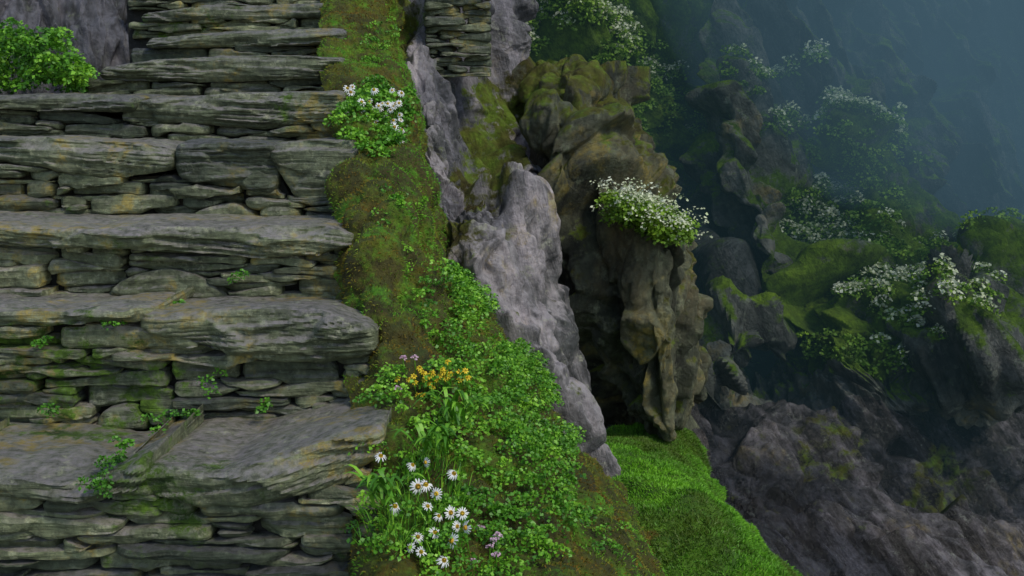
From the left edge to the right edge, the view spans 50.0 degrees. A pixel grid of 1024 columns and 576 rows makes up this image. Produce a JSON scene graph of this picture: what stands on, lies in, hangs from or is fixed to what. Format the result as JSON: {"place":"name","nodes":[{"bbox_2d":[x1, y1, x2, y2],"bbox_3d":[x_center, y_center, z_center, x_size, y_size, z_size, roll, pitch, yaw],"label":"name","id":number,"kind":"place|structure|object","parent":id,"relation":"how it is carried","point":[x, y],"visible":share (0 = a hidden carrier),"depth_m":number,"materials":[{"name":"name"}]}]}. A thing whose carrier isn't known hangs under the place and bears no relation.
{"place":"outdoors","nodes":[
{"label":"outdoors","id":0,"kind":"place"},
{"bbox_2d":[0,0,129,94],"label":"rock wall","id":1,"kind":"structure","parent":0,"point":[99,28],"depth_m":4.68,"materials":[{"name":"grey stone"}]},
{"bbox_2d":[0,0,392,575],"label":"stone stairway","id":2,"kind":"object","parent":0,"point":[192,153],"visible":0.96,"depth_m":2.52,"materials":[{"name":"stone"}]},
{"bbox_2d":[0,17,99,94],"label":"green shrub","id":3,"kind":"object","parent":2,"relation":"on","point":[68,73],"visible":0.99,"depth_m":3.60,"materials":[{"name":"green plant"}]},
{"bbox_2d":[30,268,272,497],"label":"stair weeds","id":4,"kind":"object","parent":2,"relation":"on","point":[115,460],"visible":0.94,"depth_m":2.33,"materials":[{"name":"green plant"}]},
{"bbox_2d":[317,0,664,575],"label":"mossy bank","id":5,"kind":"structure","parent":0,"point":[374,266],"depth_m":2.64,"materials":[{"name":"green plant"}]},
{"bbox_2d":[323,74,419,157],"bbox_3d":[-0.419,-0.494,3.307,0.264,0.308,0.583,0,10,0],"label":"white flower tuft","id":6,"kind":"object","parent":5,"relation":"on","point":[369,93],"visible":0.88,"depth_m":3.23,"materials":[{"name":"green plant"}]},
{"bbox_2d":[344,431,486,574],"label":"daisies","id":7,"kind":"object","parent":5,"relation":"on","point":[418,487],"visible":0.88,"depth_m":2.01,"materials":[{"name":"green plant"}]},
{"bbox_2d":[343,387,495,509],"bbox_3d":[-0.168,0.295,2.085,0.168,0.137,0.488,4,11,22],"label":"strap leaf plant","id":8,"kind":"object","parent":5,"relation":"on","point":[375,483],"visible":1,"depth_m":2.10,"materials":[{"name":"green plant"}]},
{"bbox_2d":[394,359,470,397],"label":"yellow flowers","id":9,"kind":"object","parent":5,"relation":"on","point":[433,372],"visible":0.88,"depth_m":2.35,"materials":[{"name":"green plant"}]},
{"bbox_2d":[394,354,502,575],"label":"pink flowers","id":10,"kind":"object","parent":5,"relation":"on","point":[481,526],"visible":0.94,"depth_m":2.01,"materials":[{"name":"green plant"}]},
{"bbox_2d":[340,16,633,575],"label":"leafy plant","id":11,"kind":"object","parent":5,"relation":"on","point":[522,360],"visible":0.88,"depth_m":2.33,"materials":[{"name":"green plant"}]},
{"bbox_2d":[316,0,666,575],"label":"moss tufts","id":12,"kind":"object","parent":5,"relation":"on","point":[493,344],"visible":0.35,"depth_m":2.74,"materials":[{"name":"green plant"}]},
{"bbox_2d":[397,0,620,477],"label":"wet rock face","id":13,"kind":"object","parent":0,"point":[503,220],"visible":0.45,"depth_m":4.42},
{"bbox_2d":[424,0,491,77],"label":"dry stone wall","id":14,"kind":"structure","parent":13,"relation":"on","point":[445,19],"depth_m":4.93,"materials":[{"name":"stone"}]},
{"bbox_2d":[530,0,1023,575],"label":"ravine cliff","id":15,"kind":"structure","parent":0,"point":[834,466],"depth_m":7.26,"materials":[{"name":"grey stone"}]},
{"bbox_2d":[525,0,696,90],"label":"hillside shrub","id":16,"kind":"object","parent":15,"relation":"on","point":[619,16],"visible":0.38,"depth_m":7.13,"materials":[{"name":"green plant"}]},
{"bbox_2d":[510,54,712,444],"bbox_3d":[0.514,-0.064,5.646,1.190,2.466,2.013,0,10,0],"label":"rock buttress","id":17,"kind":"object","parent":15,"relation":"attached to","point":[640,306],"visible":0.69,"depth_m":4.85,"materials":[{"name":"stone"}]},
{"bbox_2d":[590,176,712,246],"bbox_3d":[0.588,-0.317,4.623,0.528,0.304,0.501,0,10,0],"label":"flowering cushion","id":18,"kind":"object","parent":17,"relation":"on","point":[661,222],"visible":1,"depth_m":4.50,"materials":[{"name":"white plant"}]},
{"bbox_2d":[605,422,802,575],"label":"mound grass","id":19,"kind":"structure","parent":15,"relation":"on","point":[702,487],"depth_m":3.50,"materials":[{"name":"green plant"}]},
{"bbox_2d":[527,0,1023,379],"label":"hillside scrub","id":20,"kind":"object","parent":15,"relation":"on","point":[605,56],"visible":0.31,"depth_m":7.98,"materials":[{"name":"green plant"}]},
{"bbox_2d":[724,38,908,137],"bbox_3d":[2.280,-1.473,8.270,1.519,0.800,0.875,0,10,0],"label":"hillside shrub","id":21,"kind":"object","parent":15,"relation":"on","point":[842,96],"visible":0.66,"depth_m":8.20,"materials":[{"name":"green plant"}]},
{"bbox_2d":[779,172,956,248],"bbox_3d":[2.513,-0.425,8.287,1.605,0.888,1.158,-5,11,-28],"label":"hillside shrub","id":22,"kind":"object","parent":15,"relation":"on","point":[827,215],"visible":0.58,"depth_m":8.32,"materials":[{"name":"green plant"}]},
{"bbox_2d":[830,253,1007,368],"bbox_3d":[2.655,0.056,7.369,1.090,0.775,1.813,1,10,8],"label":"hillside shrub","id":23,"kind":"object","parent":15,"relation":"on","point":[886,289],"visible":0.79,"depth_m":6.90,"materials":[{"name":"green plant"}]}
]}

